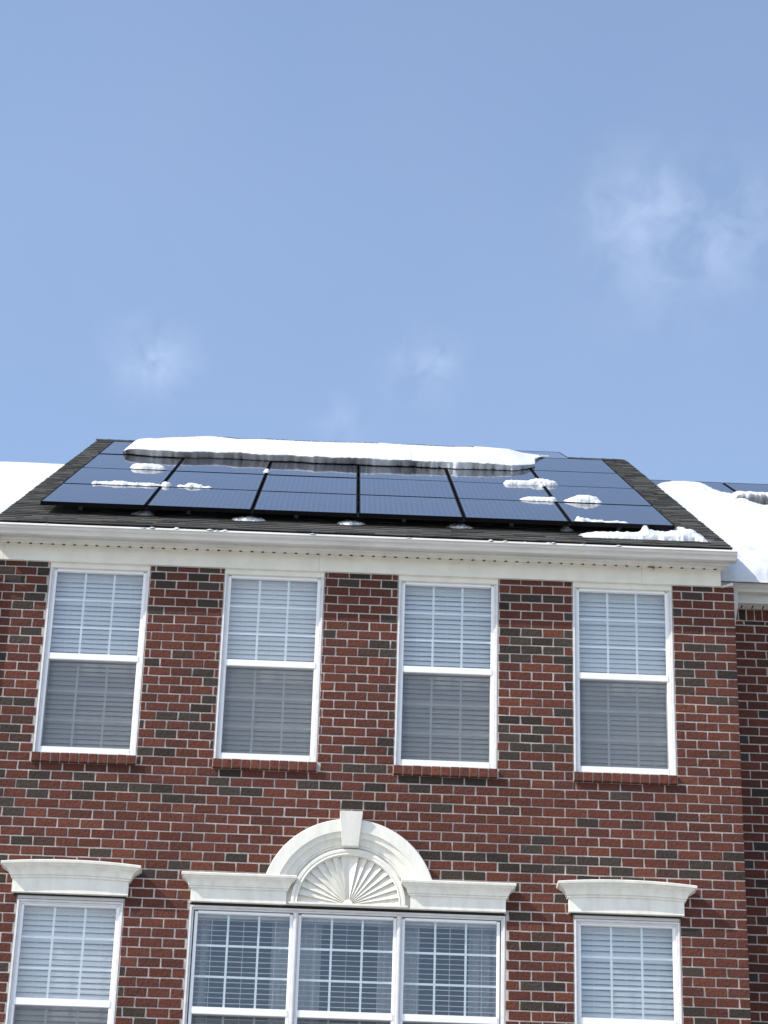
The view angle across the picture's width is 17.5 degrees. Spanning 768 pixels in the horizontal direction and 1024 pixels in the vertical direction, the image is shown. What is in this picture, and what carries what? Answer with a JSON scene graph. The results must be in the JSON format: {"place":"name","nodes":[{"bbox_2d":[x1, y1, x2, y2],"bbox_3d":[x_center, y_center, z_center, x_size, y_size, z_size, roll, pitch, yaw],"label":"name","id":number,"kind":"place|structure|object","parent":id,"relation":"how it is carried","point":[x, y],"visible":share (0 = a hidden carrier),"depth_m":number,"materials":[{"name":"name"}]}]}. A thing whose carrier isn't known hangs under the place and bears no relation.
{"place":"outdoors","nodes":[
{"label":"outdoors","id":0,"kind":"place"},
{"bbox_2d":[0,0,767,483],"label":"sky","id":1,"kind":"structure","parent":0,"point":[521,225],"materials":[{"name":"blue"}]},
{"bbox_2d":[721,581,767,1023],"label":"neighbour house","id":2,"kind":"structure","parent":0,"point":[751,612],"depth_m":23.37,"materials":[{"name":"brick"}]},
{"bbox_2d":[651,480,734,492],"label":"solar panel","id":3,"kind":"object","parent":2,"relation":"on","point":[720,486],"visible":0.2,"depth_m":32.47,"materials":[{"name":"blue glass"}]},
{"bbox_2d":[657,481,767,582],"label":"snow blanket","id":4,"kind":"object","parent":2,"relation":"on","point":[739,525],"visible":0.77,"depth_m":27.21,"materials":[{"name":"white snow"}]},
{"bbox_2d":[731,491,767,504],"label":"snow chunk","id":5,"kind":"object","parent":4,"relation":"on","point":[759,497],"visible":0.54,"depth_m":29.61,"materials":[{"name":"white snow"}]},
{"bbox_2d":[723,483,767,491],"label":"solar panel","id":6,"kind":"object","parent":2,"relation":"attached to","point":[745,487],"visible":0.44,"depth_m":32.41,"materials":[{"name":"blue glass"}]},
{"bbox_3d":[-7.083,6.928,29.174,6.108,16.984,15.500,2,-27,-1],"label":"neighbour house","id":7,"kind":"object","parent":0,"visible":0},
{"bbox_2d":[0,462,64,512],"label":"snow blanket","id":8,"kind":"object","parent":7,"relation":"on","point":[18,480],"visible":0.5,"depth_m":30.74,"materials":[{"name":"white snow"}]},
{"bbox_3d":[-0.269,-0.163,26.138,6.165,0.138,0.098,2,6,-1],"label":"mounting rail","id":9,"kind":"object","parent":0,"visible":0},
{"bbox_2d":[63,467,172,487],"bbox_3d":[-2.813,-0.357,26.567,0.997,0.040,1.782,2,6,-1],"label":"solar panel","id":10,"kind":"object","parent":9,"relation":"attached to","point":[84,475],"visible":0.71,"depth_m":26.65,"materials":[{"name":"blue glass"}]},
{"bbox_2d":[92,480,160,485],"bbox_3d":[-2.654,-0.290,25.775,0.725,0.109,0.151,2,-27,-1],"label":"snow clump","id":11,"kind":"object","parent":10,"relation":"on","point":[114,482],"visible":1,"depth_m":25.72,"materials":[{"name":"white snow"}]},
{"bbox_2d":[359,478,455,497],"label":"solar panel","id":12,"kind":"object","parent":9,"relation":"attached to","point":[405,487],"visible":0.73,"depth_m":26.57,"materials":[{"name":"blue glass"}]},
{"bbox_2d":[451,481,553,501],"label":"solar panel","id":13,"kind":"object","parent":9,"relation":"attached to","point":[482,490],"visible":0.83,"depth_m":26.64,"materials":[{"name":"blue glass"}]},
{"bbox_2d":[503,478,557,486],"bbox_3d":[1.616,-0.315,27.537,0.606,0.260,0.366,2,-27,-1],"label":"snow clump","id":14,"kind":"object","parent":13,"relation":"on","point":[542,482],"visible":1,"depth_m":27.47,"materials":[{"name":"white snow"}]},
{"bbox_2d":[519,496,556,501],"bbox_3d":[1.595,-0.126,25.850,0.390,0.118,0.175,2,-27,-1],"label":"snow clump","id":15,"kind":"object","parent":13,"relation":"on","point":[529,498],"visible":1,"depth_m":25.77,"materials":[{"name":"white snow"}]},
{"bbox_2d":[544,486,652,505],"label":"solar panel","id":16,"kind":"object","parent":9,"relation":"attached to","point":[619,496],"visible":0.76,"depth_m":26.71,"materials":[{"name":"blue glass"}]},
{"bbox_2d":[564,495,601,502],"bbox_3d":[2.056,-0.124,25.924,0.395,0.184,0.251,2,-27,-1],"label":"snow clump","id":17,"kind":"object","parent":16,"relation":"on","point":[585,498],"visible":1,"depth_m":25.80,"materials":[{"name":"white snow"}]},
{"bbox_3d":[-0.279,-0.272,27.138,6.165,0.138,0.098,2,6,-1],"label":"mounting rail","id":18,"kind":"object","parent":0,"visible":0},
{"bbox_2d":[162,471,264,493],"bbox_3d":[-1.798,-0.317,26.581,0.997,0.041,1.782,2,6,-1],"label":"solar panel","id":19,"kind":"object","parent":18,"relation":"on","point":[235,481],"visible":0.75,"depth_m":26.63,"materials":[{"name":"blue glass"}]},
{"bbox_2d":[161,481,171,486],"bbox_3d":[-2.244,-0.277,25.782,0.114,0.112,0.148,2,-27,-1],"label":"snow clump","id":20,"kind":"object","parent":19,"relation":"on","point":[166,484],"visible":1,"depth_m":25.73,"materials":[{"name":"white snow"}]},
{"bbox_2d":[178,483,211,487],"bbox_3d":[-1.957,-0.266,25.796,0.360,0.098,0.133,2,-27,-1],"label":"snow clump","id":21,"kind":"object","parent":19,"relation":"on","point":[194,485],"visible":1,"depth_m":25.74,"materials":[{"name":"white snow"}]},
{"bbox_2d":[261,475,356,494],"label":"solar panel","id":22,"kind":"object","parent":18,"relation":"attached to","point":[309,484],"visible":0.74,"depth_m":26.55,"materials":[{"name":"blue glass"}]},
{"bbox_3d":[-0.296,-0.465,28.924,6.165,0.138,0.098,2,6,-1],"label":"mounting rail","id":23,"kind":"object","parent":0,"visible":0},
{"bbox_2d":[83,454,183,472],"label":"solar panel","id":24,"kind":"object","parent":23,"relation":"attached to","point":[117,461],"visible":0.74,"depth_m":28.44,"materials":[{"name":"blue glass"}]},
{"bbox_2d":[130,463,165,469],"bbox_3d":[-2.607,-0.492,27.622,0.395,0.158,0.219,2,-27,-1],"label":"snow clump","id":25,"kind":"object","parent":24,"relation":"on","point":[146,466],"visible":1,"depth_m":27.52,"materials":[{"name":"white snow"}]},
{"bbox_2d":[267,461,357,477],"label":"solar panel","id":26,"kind":"object","parent":23,"relation":"attached to","point":[289,468],"visible":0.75,"depth_m":28.31,"materials":[{"name":"blue glass"}]},
{"bbox_2d":[359,465,448,480],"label":"solar panel","id":27,"kind":"object","parent":23,"relation":"attached to","point":[405,472],"visible":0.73,"depth_m":28.33,"materials":[{"name":"blue glass"}]},
{"bbox_3d":[-0.286,-0.357,27.924,6.165,0.138,0.098,2,6,-1],"label":"mounting rail","id":28,"kind":"object","parent":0,"visible":0},
{"bbox_2d":[175,458,270,475],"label":"solar panel","id":29,"kind":"object","parent":28,"relation":"attached to","point":[226,465],"visible":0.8,"depth_m":28.29,"materials":[{"name":"blue glass"}]},
{"bbox_2d":[446,468,535,482],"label":"solar panel","id":30,"kind":"object","parent":28,"relation":"attached to","point":[479,475],"visible":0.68,"depth_m":28.43,"materials":[{"name":"blue glass"}]},
{"bbox_2d":[124,436,548,470],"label":"snow slab","id":31,"kind":"structure","parent":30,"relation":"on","point":[417,455],"depth_m":29.50,"materials":[{"name":"white snow"}]},
{"bbox_2d":[532,470,632,487],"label":"solar panel","id":32,"kind":"object","parent":28,"relation":"attached to","point":[587,479],"visible":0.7,"depth_m":28.47,"materials":[{"name":"blue glass"}]},
{"label":"mounting rail","id":33,"kind":"object","parent":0,"visible":0},
{"bbox_2d":[99,441,134,454],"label":"solar panel","id":34,"kind":"object","parent":33,"relation":"attached to","point":[115,447],"visible":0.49,"depth_m":30.00,"materials":[{"name":"blue glass"}]},
{"bbox_2d":[530,457,615,472],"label":"solar panel","id":35,"kind":"object","parent":33,"relation":"attached to","point":[572,465],"visible":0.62,"depth_m":30.14,"materials":[{"name":"blue glass"}]},
{"label":"ground","id":36,"kind":"structure","parent":0,"visible":0},
{"bbox_2d":[0,439,750,1023],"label":"townhouse","id":37,"kind":"structure","parent":36,"relation":"on","point":[536,843],"depth_m":22.49,"materials":[{"name":"brick"}]},
{"bbox_2d":[5,895,123,1023],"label":"window","id":38,"kind":"structure","parent":37,"relation":"in","point":[116,904],"depth_m":21.66,"materials":[{"name":"plastic"}]},
{"bbox_2d":[14,906,115,1023],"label":"window blind","id":39,"kind":"object","parent":37,"relation":"attached to","point":[57,1017],"depth_m":21.77,"materials":[{"name":"white plastic"}]},
{"bbox_2d":[31,562,150,765],"bbox_3d":[-2.673,1.382,22.928,0.940,2.012,0.163,2,-27,-1],"label":"window","id":40,"kind":"structure","parent":37,"relation":"in","point":[53,754],"depth_m":22.93,"materials":[{"name":"plastic"}]},
{"bbox_2d":[42,573,143,748],"bbox_3d":[-2.676,1.418,23.051,0.840,1.843,0.058,2,-27,-1],"label":"window blind","id":41,"kind":"object","parent":37,"relation":"attached to","point":[122,731],"depth_m":23.05,"materials":[{"name":"white plastic"}]},
{"bbox_2d":[131,510,153,515],"bbox_3d":[-2.325,0.018,24.107,0.228,0.129,0.188,2,-27,-1],"label":"snow remnant","id":42,"kind":"object","parent":37,"relation":"on","point":[142,512],"visible":1,"depth_m":24.05,"materials":[{"name":"grey snow"}]},
{"bbox_2d":[192,919,209,1023],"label":"curtain","id":43,"kind":"object","parent":37,"relation":"hanging from","point":[202,958],"visible":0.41,"depth_m":21.92,"materials":[{"name":"fabric"}]},
{"bbox_2d":[192,914,289,1023],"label":"window blind","id":44,"kind":"object","parent":37,"relation":"attached to","point":[212,918],"depth_m":21.84,"materials":[{"name":"white plastic"}]},
{"bbox_2d":[232,515,264,520],"bbox_3d":[-1.294,0.068,24.011,0.327,0.142,0.199,2,-27,-1],"label":"snow remnant","id":45,"kind":"object","parent":37,"relation":"on","point":[246,518],"visible":1,"depth_m":23.94,"materials":[{"name":"white snow"}]},
{"bbox_2d":[212,569,324,771],"bbox_3d":[-1.048,1.445,22.951,0.940,2.012,0.162,2,-27,-1],"label":"window","id":46,"kind":"structure","parent":37,"relation":"in","point":[243,761],"depth_m":22.95,"materials":[{"name":"plastic"}]},
{"bbox_2d":[222,579,317,755],"bbox_3d":[-1.051,1.480,23.074,0.840,1.843,0.058,2,-27,-1],"label":"window blind","id":47,"kind":"object","parent":37,"relation":"attached to","point":[262,742],"depth_m":23.07,"materials":[{"name":"white plastic"}]},
{"bbox_2d":[267,923,288,1023],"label":"curtain","id":48,"kind":"object","parent":37,"relation":"hanging from","point":[282,966],"visible":0.56,"depth_m":21.94,"materials":[{"name":"fabric"}]},
{"bbox_2d":[298,924,321,1023],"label":"curtain","id":49,"kind":"object","parent":37,"relation":"hanging from","point":[310,971],"visible":0.54,"depth_m":21.95,"materials":[{"name":"fabric"}]},
{"bbox_2d":[46,523,620,545],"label":"snow crumbs","id":50,"kind":"object","parent":37,"relation":"on","point":[312,533],"visible":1,"depth_m":23.21,"materials":[{"name":"white snow"}]},
{"bbox_2d":[182,905,504,1023],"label":"window","id":51,"kind":"structure","parent":37,"relation":"in","point":[291,1014],"depth_m":21.70,"materials":[{"name":"plastic"}]},
{"bbox_2d":[298,918,392,1023],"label":"window blind","id":52,"kind":"object","parent":37,"relation":"attached to","point":[346,922],"depth_m":21.88,"materials":[{"name":"white plastic"}]},
{"bbox_2d":[337,519,364,524],"bbox_3d":[-0.314,0.109,24.017,0.269,0.142,0.209,2,-27,-1],"label":"snow remnant","id":53,"kind":"object","parent":37,"relation":"on","point":[347,522],"visible":1,"depth_m":23.95,"materials":[{"name":"white snow"}]},
{"bbox_2d":[41,496,673,530],"bbox_3d":[-0.251,0.030,24.353,6.165,0.138,0.098,2,6,-1],"label":"mounting rail","id":54,"kind":"object","parent":37,"relation":"attached to","point":[403,520],"visible":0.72,"depth_m":24.32,"materials":[{"name":"metal"}]},
{"bbox_2d":[40,483,159,508],"bbox_3d":[-2.796,-0.162,24.782,0.997,0.040,1.782,2,6,-1],"label":"solar panel","id":55,"kind":"object","parent":54,"relation":"attached to","point":[102,496],"visible":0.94,"depth_m":24.55,"materials":[{"name":"blue glass"}]},
{"bbox_2d":[253,491,356,516],"bbox_3d":[-0.764,-0.083,24.810,0.997,0.040,1.782,2,6,-1],"label":"solar panel","id":56,"kind":"object","parent":54,"relation":"attached to","point":[306,504],"visible":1,"depth_m":24.58,"materials":[{"name":"blue glass"}]},
{"bbox_2d":[359,495,462,520],"bbox_3d":[0.252,-0.046,24.824,0.997,0.040,1.782,2,6,-1],"label":"solar panel","id":57,"kind":"object","parent":54,"relation":"attached to","point":[406,507],"visible":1,"depth_m":24.59,"materials":[{"name":"blue glass"}]},
{"bbox_2d":[458,498,568,524],"bbox_3d":[1.267,-0.007,24.839,0.997,0.042,1.782,2,6,-1],"label":"solar panel","id":58,"kind":"object","parent":54,"relation":"attached to","point":[511,511],"visible":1,"depth_m":24.61,"materials":[{"name":"blue glass"}]},
{"bbox_2d":[557,502,674,529],"bbox_3d":[2.283,0.035,24.853,0.997,0.042,1.782,2,6,-1],"label":"solar panel","id":59,"kind":"object","parent":54,"relation":"attached to","point":[639,516],"visible":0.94,"depth_m":24.68,"materials":[{"name":"blue glass"}]},
{"bbox_2d":[575,516,626,522],"bbox_3d":[2.090,0.086,24.026,0.515,0.078,0.096,2,-27,-1],"label":"snow clump","id":60,"kind":"object","parent":59,"relation":"on","point":[578,518],"visible":1,"depth_m":23.99,"materials":[{"name":"white snow"}]},
{"bbox_2d":[54,486,661,512],"bbox_3d":[-0.261,-0.078,25.353,6.165,0.138,0.098,2,6,-1],"label":"mounting rail","id":61,"kind":"object","parent":37,"relation":"attached to","point":[660,510],"visible":0.13,"depth_m":25.30,"materials":[{"name":"metal"}]},
{"bbox_2d":[147,487,257,512],"bbox_3d":[-1.780,-0.124,24.796,0.997,0.041,1.782,2,6,-1],"label":"solar panel","id":62,"kind":"object","parent":61,"relation":"on","point":[204,499],"visible":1,"depth_m":24.57,"materials":[{"name":"blue glass"}]},
{"bbox_2d":[377,927,392,1023],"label":"curtain","id":63,"kind":"object","parent":37,"relation":"hanging from","point":[386,979],"visible":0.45,"depth_m":21.96,"materials":[{"name":"fabric"}]},
{"bbox_2d":[403,928,419,1023],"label":"curtain","id":64,"kind":"object","parent":37,"relation":"hanging from","point":[406,990],"visible":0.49,"depth_m":21.96,"materials":[{"name":"fabric"}]},
{"bbox_2d":[393,576,497,778],"bbox_3d":[0.577,1.507,22.974,0.940,2.012,0.162,2,-27,-1],"label":"window","id":65,"kind":"structure","parent":37,"relation":"in","point":[405,767],"depth_m":22.97,"materials":[{"name":"plastic"}]},
{"bbox_2d":[401,586,490,761],"bbox_3d":[0.574,1.542,23.097,0.840,1.843,0.058,2,-27,-1],"label":"window blind","id":66,"kind":"object","parent":37,"relation":"attached to","point":[478,749],"depth_m":23.09,"materials":[{"name":"white plastic"}]},
{"bbox_2d":[403,922,496,1023],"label":"window blind","id":67,"kind":"object","parent":37,"relation":"attached to","point":[418,925],"depth_m":21.91,"materials":[{"name":"white plastic"}]},
{"bbox_2d":[447,523,472,528],"bbox_3d":[0.722,0.143,24.073,0.269,0.138,0.199,2,-27,-1],"label":"snow remnant","id":68,"kind":"object","parent":37,"relation":"on","point":[455,525],"visible":1,"depth_m":24.02,"materials":[{"name":"white snow"}]},
{"bbox_2d":[468,929,496,1016],"bbox_3d":[0.854,4.468,21.774,0.252,1.760,0.049,2,-27,-1],"label":"curtain","id":69,"kind":"object","parent":37,"relation":"hanging from","point":[478,978],"visible":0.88,"depth_m":21.97,"materials":[{"name":"fabric"}]},
{"bbox_2d":[514,450,569,458],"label":"solar panel","id":70,"kind":"object","parent":37,"relation":"on","point":[555,455],"visible":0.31,"depth_m":32.27,"materials":[{"name":"blue glass"}]},
{"bbox_2d":[560,526,572,530],"bbox_3d":[1.768,0.173,24.183,0.152,0.123,0.178,2,-27,-1],"label":"snow remnant","id":71,"kind":"object","parent":37,"relation":"on","point":[564,528],"visible":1,"depth_m":24.13,"materials":[{"name":"white snow"}]},
{"bbox_2d":[579,592,667,768],"bbox_3d":[2.200,1.586,23.130,0.840,1.800,0.058,2,-27,-1],"label":"window blind","id":72,"kind":"object","parent":37,"relation":"attached to","point":[618,731],"depth_m":23.12,"materials":[{"name":"white plastic"}]},
{"bbox_2d":[572,582,677,785],"bbox_3d":[2.203,1.569,22.996,0.940,2.012,0.163,2,-27,-1],"label":"window","id":73,"kind":"structure","parent":37,"relation":"in","point":[646,776],"depth_m":22.99,"materials":[{"name":"plastic"}]},
{"bbox_2d":[581,926,673,1020],"bbox_3d":[2.103,4.455,21.665,0.840,1.785,0.058,2,-27,-1],"label":"window blind","id":74,"kind":"object","parent":37,"relation":"attached to","point":[660,935],"depth_m":21.87,"materials":[{"name":"white plastic"}]},
{"bbox_2d":[574,915,681,1023],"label":"window","id":75,"kind":"structure","parent":37,"relation":"in","point":[642,923],"depth_m":21.81,"materials":[{"name":"plastic"}]},
{"bbox_2d":[580,525,707,541],"bbox_3d":[2.477,0.205,23.920,1.250,0.350,0.435,2,-27,-1],"label":"snow heap","id":76,"kind":"object","parent":37,"relation":"on","point":[676,534],"visible":1,"depth_m":23.70,"materials":[{"name":"white snow"}]}
]}

